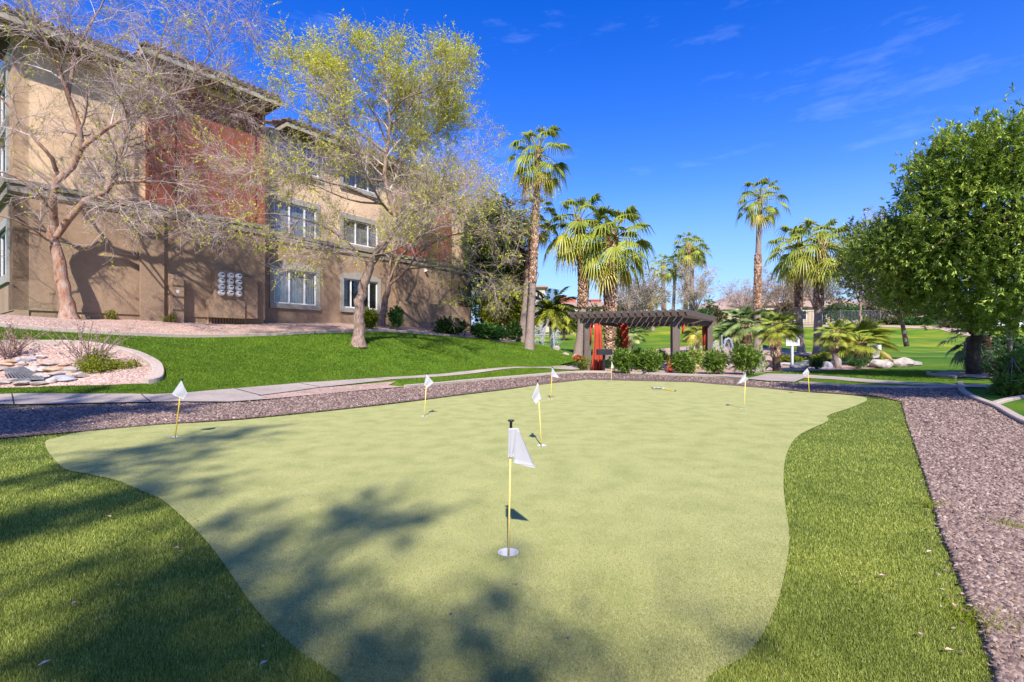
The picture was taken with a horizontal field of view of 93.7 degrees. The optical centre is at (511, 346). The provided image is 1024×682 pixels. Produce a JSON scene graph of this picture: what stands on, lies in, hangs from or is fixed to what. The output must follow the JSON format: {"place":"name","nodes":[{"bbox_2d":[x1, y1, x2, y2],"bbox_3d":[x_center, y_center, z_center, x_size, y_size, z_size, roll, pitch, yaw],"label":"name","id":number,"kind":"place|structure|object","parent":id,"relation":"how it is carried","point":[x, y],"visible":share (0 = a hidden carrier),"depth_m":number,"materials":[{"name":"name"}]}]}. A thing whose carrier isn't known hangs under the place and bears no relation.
{"place":"outdoors","nodes":[
{"label":"outdoors","id":0,"kind":"place"},
{"bbox_2d":[0,365,578,403],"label":"path","id":1,"kind":"structure","parent":0,"point":[234,394],"depth_m":10.85,"materials":[{"name":"concrete"}]},
{"bbox_2d":[0,323,1023,491],"bbox_3d":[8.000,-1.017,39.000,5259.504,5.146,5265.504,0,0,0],"label":"ground","id":2,"kind":"structure","parent":0,"point":[926,351],"depth_m":30.48,"materials":[{"name":"plant"}]},
{"bbox_2d":[0,345,151,387],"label":"gravel island","id":3,"kind":"structure","parent":2,"relation":"on","point":[134,375],"depth_m":12.55,"materials":[{"name":"gravel"}]},
{"bbox_2d":[4,366,45,380],"bbox_3d":[-12.101,0.687,11.816,1.516,0.362,0.458,0,0,28],"label":"drain grate","id":4,"kind":"object","parent":3,"relation":"on","point":[22,373],"visible":0.99,"depth_m":11.87,"materials":[{"name":"metal"}]},
{"bbox_2d":[0,317,50,357],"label":"dry shrub","id":5,"kind":"object","parent":3,"relation":"on","point":[4,354],"visible":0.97,"depth_m":13.04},
{"bbox_2d":[36,315,139,364],"bbox_3d":[-11.033,-0.182,12.710,2.222,1.503,1.260,0,0,-20],"label":"dry shrub","id":6,"kind":"object","parent":3,"relation":"on","point":[74,349],"visible":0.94,"depth_m":12.54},
{"bbox_2d":[71,345,147,373],"bbox_3d":[-10.509,0.372,12.496,1.662,0.827,1.166,0,0,0],"label":"ground cover","id":7,"kind":"object","parent":3,"relation":"on","point":[90,364],"visible":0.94,"depth_m":12.36,"materials":[{"name":"green plant"}]},
{"bbox_2d":[0,340,163,383],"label":"kerb","id":8,"kind":"structure","parent":2,"relation":"on","point":[155,365],"depth_m":13.55,"materials":[{"name":"concrete"}]},
{"bbox_2d":[0,0,305,319],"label":"bare tree","id":9,"kind":"object","parent":2,"relation":"on","point":[56,230],"visible":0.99,"depth_m":16.69,"materials":[{"name":"plant"}]},
{"bbox_2d":[0,4,470,329],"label":"apartment building","id":10,"kind":"structure","parent":2,"relation":"on","point":[206,285],"depth_m":20.33,"materials":[{"name":"paint"}]},
{"bbox_2d":[0,216,9,286],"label":"window","id":11,"kind":"structure","parent":10,"relation":"in","point":[5,223],"depth_m":17.47,"materials":[{"name":"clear glass"}]},
{"bbox_2d":[0,117,9,179],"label":"window","id":12,"kind":"structure","parent":10,"relation":"in","point":[7,156],"depth_m":17.26,"materials":[{"name":"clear glass"}]},
{"bbox_2d":[0,61,9,144],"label":"window","id":13,"kind":"structure","parent":10,"relation":"in","point":[6,75],"depth_m":17.73,"materials":[{"name":"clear glass"}]},
{"bbox_2d":[269,262,320,310],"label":"window","id":14,"kind":"structure","parent":10,"relation":"in","point":[280,294],"depth_m":25.63,"materials":[{"name":"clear glass"}]},
{"bbox_2d":[269,192,320,245],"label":"window","id":15,"kind":"structure","parent":10,"relation":"in","point":[274,209],"depth_m":25.63,"materials":[{"name":"clear glass"}]},
{"bbox_2d":[269,127,323,182],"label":"window","id":16,"kind":"structure","parent":10,"relation":"in","point":[283,134],"depth_m":25.63,"materials":[{"name":"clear glass"}]},
{"bbox_2d":[340,273,380,313],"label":"window","id":17,"kind":"structure","parent":10,"relation":"in","point":[349,282],"depth_m":28.64,"materials":[{"name":"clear glass"}]},
{"bbox_2d":[340,212,380,249],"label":"window","id":18,"kind":"structure","parent":10,"relation":"in","point":[355,237],"depth_m":28.87,"materials":[{"name":"clear glass"}]},
{"bbox_2d":[340,158,381,198],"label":"window","id":19,"kind":"structure","parent":10,"relation":"in","point":[367,191],"depth_m":28.91,"materials":[{"name":"clear glass"}]},
{"bbox_2d":[0,314,515,339],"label":"gravel terrace","id":20,"kind":"structure","parent":2,"relation":"on","point":[166,327],"depth_m":19.12,"materials":[{"name":"gravel"}]},
{"bbox_2d":[364,306,379,328],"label":"bush","id":21,"kind":"object","parent":20,"relation":"on","point":[371,318],"visible":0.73,"depth_m":23.79,"materials":[{"name":"green plant"}]},
{"bbox_2d":[384,305,404,329],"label":"bush","id":22,"kind":"object","parent":20,"relation":"on","point":[395,317],"visible":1,"depth_m":25.84,"materials":[{"name":"green plant"}]},
{"bbox_2d":[457,196,504,326],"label":"evergreen tree","id":23,"kind":"object","parent":20,"relation":"on","point":[487,269],"visible":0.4,"depth_m":34.19,"materials":[{"name":"plant"}]},
{"bbox_2d":[470,190,524,325],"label":"evergreen tree","id":24,"kind":"object","parent":20,"relation":"on","point":[506,214],"visible":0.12,"depth_m":34.99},
{"bbox_2d":[490,212,538,338],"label":"evergreen tree","id":25,"kind":"object","parent":20,"relation":"on","point":[507,269],"visible":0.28,"depth_m":33.34,"materials":[{"name":"plant"}]},
{"bbox_2d":[0,323,516,341],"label":"kerb","id":26,"kind":"structure","parent":2,"relation":"on","point":[57,329],"depth_m":18.19,"materials":[{"name":"concrete"}]},
{"bbox_2d":[0,326,575,393],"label":"lawn","id":27,"kind":"structure","parent":2,"relation":"on","point":[189,360],"depth_m":16.90,"materials":[{"name":"plant"}]},
{"bbox_2d":[258,381,403,399],"bbox_3d":[-4.924,1.215,13.547,1.628,0.057,5.961,0,0,30],"label":"gravel strip","id":28,"kind":"object","parent":2,"relation":"on","point":[323,390],"visible":0.98,"depth_m":13.54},
{"bbox_2d":[179,8,506,346],"bbox_3d":[-5.809,-6.774,19.610,11.308,13.643,8.981,0,0,0],"label":"budding tree","id":29,"kind":"object","parent":2,"relation":"on","point":[329,70],"visible":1,"depth_m":18.12,"materials":[{"name":"green plant"}]},
{"bbox_2d":[432,314,470,335],"bbox_3d":[-3.517,-1.152,28.066,2.144,1.470,2.375,0,0,-22],"label":"hedge bush","id":30,"kind":"object","parent":2,"relation":"on","point":[444,326],"visible":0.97,"depth_m":27.56,"materials":[{"name":"green plant"}]},
{"bbox_2d":[354,102,554,328],"bbox_3d":[-3.432,-7.501,27.113,12.276,13.621,7.891,0,0,0],"label":"wall tree","id":31,"kind":"object","parent":2,"relation":"on","point":[424,245],"visible":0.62,"depth_m":26.56,"materials":[{"name":"plant"}]},
{"bbox_2d":[469,321,492,338],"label":"hedge bush","id":32,"kind":"object","parent":2,"relation":"on","point":[480,330],"visible":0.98,"depth_m":28.47,"materials":[{"name":"green plant"}]},
{"bbox_2d":[0,386,964,680],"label":"turf fringe","id":33,"kind":"object","parent":2,"relation":"on","point":[856,428],"visible":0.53,"depth_m":4.47,"materials":[{"name":"plant"}]},
{"bbox_2d":[45,379,866,681],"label":"putting green","id":34,"kind":"object","parent":33,"relation":"on","point":[643,399],"visible":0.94,"depth_m":3.81,"materials":[{"name":"plant"}]},
{"bbox_2d":[169,378,187,437],"bbox_3d":[-4.416,0.862,6.333,0.232,0.876,0.119,0,0,21],"label":"putting flag","id":35,"kind":"object","parent":34,"relation":"on","point":[180,391],"visible":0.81,"depth_m":6.34,"materials":[{"name":"fabric"}]},
{"bbox_2d":[47,410,838,681],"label":"green blades","id":36,"kind":"object","parent":34,"relation":"on","point":[535,659],"visible":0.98,"depth_m":2.38,"materials":[{"name":"plant"}]},
{"bbox_2d":[498,419,534,556],"bbox_3d":[0.018,0.864,2.774,0.208,0.872,0.120,0,0,27],"label":"putting flag","id":37,"kind":"object","parent":34,"relation":"on","point":[518,451],"visible":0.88,"depth_m":2.79,"materials":[{"name":"fabric"}]},
{"bbox_2d":[532,380,546,445],"bbox_3d":[0.330,0.852,5.806,0.183,0.897,0.120,0,0,0],"label":"putting flag","id":38,"kind":"object","parent":34,"relation":"on","point":[536,397],"visible":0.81,"depth_m":5.80,"materials":[{"name":"fabric"}]},
{"bbox_2d":[0,388,994,681],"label":"turf blades","id":39,"kind":"object","parent":33,"relation":"on","point":[178,640],"visible":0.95,"depth_m":2.32,"materials":[{"name":"plant"}]},
{"bbox_2d":[395,368,574,384],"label":"lawn","id":40,"kind":"structure","parent":2,"relation":"on","point":[508,372],"depth_m":19.55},
{"bbox_2d":[483,323,510,339],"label":"hedge bush","id":41,"kind":"object","parent":2,"relation":"on","point":[497,330],"visible":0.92,"depth_m":28.59,"materials":[{"name":"green plant"}]},
{"bbox_2d":[477,259,524,338],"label":"flowering shrub tree","id":42,"kind":"object","parent":2,"relation":"on","point":[515,309],"visible":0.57,"depth_m":32.08,"materials":[{"name":"plant"}]},
{"bbox_2d":[0,372,1023,681],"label":"gravel bed","id":43,"kind":"object","parent":2,"relation":"on","point":[622,378],"visible":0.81,"depth_m":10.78,"materials":[{"name":"gravel"}]},
{"bbox_2d":[0,384,1023,678],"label":"leaf litter","id":44,"kind":"object","parent":43,"relation":"on","point":[860,580],"visible":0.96,"depth_m":2.25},
{"bbox_2d":[888,400,1023,650],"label":"weed blades","id":45,"kind":"object","parent":43,"relation":"on","point":[943,607],"visible":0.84,"depth_m":2.13,"materials":[{"name":"plant"}]},
{"bbox_2d":[900,407,1023,681],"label":"spilled grit","id":46,"kind":"object","parent":43,"relation":"on","point":[963,592],"visible":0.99,"depth_m":2.29,"materials":[{"name":"gravel"}]},
{"bbox_2d":[506,320,522,341],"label":"hedge bush","id":47,"kind":"object","parent":2,"relation":"on","point":[514,329],"visible":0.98,"depth_m":30.27,"materials":[{"name":"green plant"}]},
{"bbox_2d":[510,196,561,342],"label":"fan palm","id":48,"kind":"object","parent":2,"relation":"on","point":[524,310],"visible":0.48,"depth_m":30.74,"materials":[{"name":"plant"}]},
{"bbox_2d":[502,125,573,349],"bbox_3d":[1.556,-6.152,27.530,4.076,12.936,3.937,0,0,16],"label":"fan palm","id":49,"kind":"object","parent":2,"relation":"on","point":[537,165],"visible":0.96,"depth_m":27.40,"materials":[{"name":"plant"}]},
{"bbox_2d":[534,301,561,344],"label":"fountain spray","id":50,"kind":"object","parent":2,"relation":"on","point":[542,332],"visible":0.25,"depth_m":45.99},
{"bbox_2d":[534,286,577,347],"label":"feather palm","id":51,"kind":"object","parent":2,"relation":"on","point":[551,310],"visible":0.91,"depth_m":33.44,"materials":[{"name":"plant"}]},
{"bbox_2d":[555,318,576,339],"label":"feather palm","id":52,"kind":"object","parent":2,"relation":"on","point":[566,326],"visible":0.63,"depth_m":51.80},
{"bbox_2d":[404,371,747,386],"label":"kerb","id":53,"kind":"structure","parent":2,"relation":"on","point":[549,373],"depth_m":18.95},
{"bbox_2d":[540,193,622,355],"bbox_3d":[4.425,-4.432,31.117,5.382,10.492,5.287,0,0,0],"label":"fan palm","id":54,"kind":"object","parent":2,"relation":"on","point":[564,242],"visible":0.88,"depth_m":30.38,"materials":[{"name":"plant"}]},
{"bbox_2d":[572,354,591,370],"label":"flowering shrub","id":55,"kind":"object","parent":2,"relation":"on","point":[582,362],"visible":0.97,"depth_m":21.88,"materials":[{"name":"green plant"}]},
{"bbox_2d":[561,297,647,326],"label":"long building","id":56,"kind":"structure","parent":2,"relation":"on","point":[592,301],"depth_m":103.92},
{"bbox_2d":[573,205,655,360],"bbox_3d":[6.520,-3.882,30.947,5.860,9.884,5.804,0,0,0],"label":"fan palm","id":57,"kind":"object","parent":2,"relation":"on","point":[606,273],"visible":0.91,"depth_m":30.30,"materials":[{"name":"plant"}]},
{"bbox_2d":[612,326,628,353],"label":"shrub","id":58,"kind":"object","parent":2,"relation":"on","point":[618,341],"visible":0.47,"depth_m":25.90,"materials":[{"name":"green plant"}]},
{"bbox_2d":[608,345,637,373],"bbox_3d":[4.923,0.575,21.042,1.342,1.378,1.419,0,0,-38],"label":"oleander bush","id":59,"kind":"object","parent":2,"relation":"on","point":[623,360],"visible":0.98,"depth_m":20.81,"materials":[{"name":"green plant"}]},
{"bbox_2d":[593,262,669,331],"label":"background tree","id":60,"kind":"object","parent":2,"relation":"on","point":[649,283],"visible":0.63,"depth_m":54.98,"materials":[{"name":"brown plant"}]},
{"bbox_2d":[628,327,648,351],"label":"fan palm","id":61,"kind":"object","parent":2,"relation":"on","point":[631,336],"visible":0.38,"depth_m":30.64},
{"bbox_2d":[620,277,671,328],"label":"background tree","id":62,"kind":"object","parent":2,"relation":"on","point":[663,289],"visible":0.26,"depth_m":61.19,"materials":[{"name":"brown plant"}]},
{"bbox_2d":[633,347,665,372],"bbox_3d":[5.889,0.729,20.678,1.503,1.496,1.162,0,0,26],"label":"oleander bush","id":63,"kind":"object","parent":2,"relation":"on","point":[651,360],"visible":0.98,"depth_m":20.46,"materials":[{"name":"green plant"}]},
{"bbox_2d":[648,254,678,326],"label":"fan palm","id":64,"kind":"object","parent":2,"relation":"on","point":[663,269],"visible":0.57,"depth_m":65.71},
{"bbox_2d":[660,254,684,309],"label":"fan palm","id":65,"kind":"object","parent":2,"relation":"on","point":[673,295],"visible":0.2,"depth_m":68.04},
{"bbox_2d":[605,367,744,376],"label":"patio","id":66,"kind":"structure","parent":2,"relation":"on","point":[732,373],"depth_m":21.29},
{"bbox_2d":[568,309,715,371],"bbox_3d":[6.996,-0.166,24.558,5.354,2.937,7.712,0,0,33],"label":"pergola","id":67,"kind":"object","parent":66,"relation":"on","point":[674,320],"visible":0.84,"depth_m":22.71,"materials":[{"name":"wood"}]},
{"bbox_2d":[664,350,702,373],"bbox_3d":[7.342,0.715,20.376,1.383,1.281,1.441,0,0,39],"label":"oleander bush","id":68,"kind":"object","parent":2,"relation":"on","point":[682,362],"visible":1,"depth_m":20.12,"materials":[{"name":"green plant"}]},
{"bbox_2d":[671,231,706,308],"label":"fan palm","id":69,"kind":"object","parent":2,"relation":"on","point":[686,258],"visible":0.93,"depth_m":63.73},
{"bbox_2d":[675,234,711,310],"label":"fan palm","id":70,"kind":"object","parent":2,"relation":"on","point":[697,262],"visible":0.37,"depth_m":65.55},
{"bbox_2d":[668,259,718,327],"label":"background tree","id":71,"kind":"object","parent":2,"relation":"on","point":[701,291],"visible":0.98,"depth_m":61.78,"materials":[{"name":"brown plant"}]},
{"bbox_2d":[686,343,705,365],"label":"shrub","id":72,"kind":"object","parent":2,"relation":"on","point":[697,355],"visible":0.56,"depth_m":24.81,"materials":[{"name":"green plant"}]},
{"bbox_2d":[697,346,734,373],"bbox_3d":[8.521,0.642,20.137,1.427,1.386,1.255,0,0,-30],"label":"oleander bush","id":73,"kind":"object","parent":2,"relation":"on","point":[714,361],"visible":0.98,"depth_m":19.97,"materials":[{"name":"green plant"}]},
{"bbox_2d":[706,303,731,323],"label":"background tree","id":74,"kind":"object","parent":2,"relation":"on","point":[719,314],"visible":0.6,"depth_m":83.49,"materials":[{"name":"green plant"}]},
{"bbox_2d":[657,346,811,354],"bbox_3d":[14.984,0.387,37.543,15.737,0.857,6.357,0,0,0],"label":"gravel garden","id":75,"kind":"object","parent":2,"relation":"on","point":[766,350],"visible":0.23,"depth_m":37.50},
{"bbox_2d":[733,176,790,350],"bbox_3d":[18.776,-5.904,36.180,3.994,13.134,4.055,0,0,25],"label":"fan palm","id":76,"kind":"object","parent":75,"relation":"on","point":[757,215],"visible":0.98,"depth_m":35.74,"materials":[{"name":"plant"}]},
{"bbox_2d":[762,224,836,353],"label":"fan palm","id":77,"kind":"object","parent":75,"relation":"on","point":[798,293],"visible":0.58,"depth_m":35.92,"materials":[{"name":"plant"}]},
{"bbox_2d":[713,277,768,313],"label":"background tree","id":78,"kind":"object","parent":2,"relation":"on","point":[748,300],"visible":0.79,"depth_m":71.97,"materials":[{"name":"brown plant"}]},
{"bbox_2d":[725,340,768,375],"bbox_3d":[9.594,0.484,19.814,1.405,1.549,1.772,0,0,-43],"label":"oleander bush","id":79,"kind":"object","parent":2,"relation":"on","point":[745,358],"visible":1,"depth_m":19.57,"materials":[{"name":"green plant"}]},
{"bbox_2d":[714,294,779,324],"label":"tan house","id":80,"kind":"structure","parent":2,"relation":"on","point":[770,306],"depth_m":104.03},
{"bbox_2d":[664,352,872,371],"bbox_3d":[14.053,0.771,29.053,12.099,0.792,15.120,0,0,0],"label":"gravel garden","id":81,"kind":"object","parent":2,"relation":"on","point":[844,366],"visible":0.12,"depth_m":25.06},
{"bbox_2d":[680,326,713,353],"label":"fan palm","id":82,"kind":"object","parent":81,"relation":"on","point":[696,337],"visible":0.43,"depth_m":34.84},
{"bbox_2d":[713,317,753,363],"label":"fan palm","id":83,"kind":"object","parent":81,"relation":"on","point":[718,338],"visible":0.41,"depth_m":28.67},
{"bbox_2d":[720,304,770,346],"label":"fan palm","id":84,"kind":"object","parent":81,"relation":"on","point":[746,330],"visible":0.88,"depth_m":27.65,"materials":[{"name":"plant"}]},
{"bbox_2d":[754,311,805,371],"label":"fan palm","id":85,"kind":"object","parent":81,"relation":"on","point":[776,334],"visible":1,"depth_m":22.23,"materials":[{"name":"plant"}]},
{"bbox_2d":[786,336,799,365],"bbox_3d":[14.772,0.374,25.307,0.720,1.816,0.143,0,0,0],"label":"notice sign","id":86,"kind":"object","parent":81,"relation":"on","point":[789,343],"visible":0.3,"depth_m":25.27,"materials":[{"name":"metal"}]},
{"bbox_2d":[804,355,825,368],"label":"pond shrub","id":87,"kind":"object","parent":81,"relation":"on","point":[815,362],"visible":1,"depth_m":24.41,"materials":[{"name":"green plant"}]},
{"bbox_2d":[810,318,860,368],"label":"fan palm","id":88,"kind":"object","parent":81,"relation":"on","point":[832,341],"visible":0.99,"depth_m":24.91,"materials":[{"name":"plant"}]},
{"bbox_2d":[845,356,868,368],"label":"pond shrub","id":89,"kind":"object","parent":81,"relation":"on","point":[856,362],"visible":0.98,"depth_m":24.84,"materials":[{"name":"green plant"}]},
{"bbox_2d":[820,315,900,367],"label":"fan palm","id":90,"kind":"object","parent":81,"relation":"on","point":[863,349],"visible":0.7,"depth_m":26.52,"materials":[{"name":"plant"}]},
{"bbox_2d":[868,359,892,368],"bbox_3d":[19.556,1.001,25.552,1.195,0.636,0.971,0,0,0],"label":"boulder","id":91,"kind":"object","parent":81,"relation":"on","point":[876,363],"visible":0.77,"depth_m":25.19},
{"bbox_2d":[748,269,813,321],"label":"background tree","id":92,"kind":"object","parent":2,"relation":"on","point":[777,295],"visible":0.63,"depth_m":69.46,"materials":[{"name":"brown plant"}]},
{"bbox_2d":[772,289,807,324],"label":"background tree","id":93,"kind":"object","parent":2,"relation":"on","point":[786,308],"visible":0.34,"depth_m":79.57,"materials":[{"name":"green plant"}]},
{"bbox_2d":[782,217,854,354],"bbox_3d":[21.325,-3.908,32.991,4.720,9.769,4.737,0,0,-33],"label":"fan palm","id":94,"kind":"object","parent":2,"relation":"on","point":[818,271],"visible":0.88,"depth_m":32.84,"materials":[{"name":"plant"}]},
{"bbox_2d":[784,269,853,308],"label":"background tree","id":95,"kind":"object","parent":2,"relation":"on","point":[829,293],"visible":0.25,"depth_m":71.00,"materials":[{"name":"brown plant"}]},
{"bbox_2d":[774,293,870,324],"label":"clubhouse","id":96,"kind":"structure","parent":2,"relation":"on","point":[809,305],"depth_m":98.00},
{"bbox_2d":[761,309,908,324],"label":"metal fence","id":97,"kind":"object","parent":2,"relation":"on","point":[840,314],"visible":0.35,"depth_m":73.98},
{"bbox_2d":[822,292,855,323],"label":"background tree","id":98,"kind":"object","parent":2,"relation":"on","point":[833,307],"visible":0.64,"depth_m":79.66,"materials":[{"name":"green plant"}]},
{"bbox_2d":[841,302,866,322],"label":"background shrub","id":99,"kind":"object","parent":2,"relation":"on","point":[853,311],"visible":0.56,"depth_m":75.69,"materials":[{"name":"green plant"}]},
{"bbox_2d":[829,205,888,323],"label":"background tree","id":100,"kind":"object","parent":2,"relation":"on","point":[860,309],"visible":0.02,"depth_m":65.90,"materials":[{"name":"green plant"}]},
{"bbox_2d":[774,369,958,380],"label":"lawn","id":101,"kind":"structure","parent":2,"relation":"on","point":[891,374],"depth_m":19.73,"materials":[{"name":"plant"}]},
{"bbox_2d":[802,378,945,385],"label":"lawn","id":102,"kind":"structure","parent":2,"relation":"on","point":[837,381],"depth_m":15.34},
{"bbox_2d":[799,381,957,387],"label":"kerb","id":103,"kind":"structure","parent":2,"relation":"on","point":[853,385],"depth_m":13.90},
{"bbox_2d":[830,208,966,346],"bbox_3d":[22.031,-4.152,27.578,6.394,8.342,5.654,0,0,0],"label":"olive tree","id":104,"kind":"object","parent":2,"relation":"on","point":[902,325],"visible":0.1,"depth_m":28.18,"materials":[{"name":"green plant"}]},
{"bbox_2d":[892,357,914,367],"bbox_3d":[20.888,0.926,25.667,1.236,0.716,0.774,0,0,-16],"label":"boulder","id":105,"kind":"object","parent":2,"relation":"on","point":[903,362],"visible":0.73,"depth_m":25.43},
{"bbox_2d":[937,371,994,378],"bbox_3d":[18.402,1.110,19.214,2.365,0.044,6.369,0,0,44],"label":"gravel garden","id":106,"kind":"object","parent":2,"relation":"on","point":[964,374],"visible":0.36,"depth_m":18.98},
{"bbox_2d":[821,82,1023,373],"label":"leafy tree","id":107,"kind":"object","parent":106,"relation":"on","point":[979,176],"visible":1,"depth_m":15.82,"materials":[{"name":"plant"}]},
{"bbox_2d":[937,324,1017,372],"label":"fan palm","id":108,"kind":"object","parent":106,"relation":"on","point":[987,352],"visible":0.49,"depth_m":20.35,"materials":[{"name":"plant"}]},
{"bbox_2d":[957,381,1023,423],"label":"kerb","id":109,"kind":"structure","parent":2,"relation":"on","point":[1009,413],"depth_m":9.36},
{"bbox_2d":[976,342,1023,396],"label":"oleander bush","id":110,"kind":"object","parent":2,"relation":"on","point":[1007,372],"visible":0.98,"depth_m":11.74,"materials":[{"name":"green plant"}]},
{"bbox_2d":[991,333,1023,350],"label":"background shrub","id":111,"kind":"object","parent":2,"relation":"on","point":[1003,342],"visible":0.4,"depth_m":39.81,"materials":[{"name":"green plant"}]},
{"bbox_2d":[0,0,1023,324],"label":"sky","id":112,"kind":"structure","parent":0,"point":[664,109],"materials":[{"name":"blue"}]},
{"bbox_2d":[748,373,990,386],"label":"path","id":113,"kind":"structure","parent":0,"point":[781,377],"depth_m":16.95,"materials":[{"name":"concrete"}]},
{"bbox_2d":[789,325,998,337],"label":"path","id":114,"kind":"structure","parent":0,"point":[933,327],"depth_m":63.50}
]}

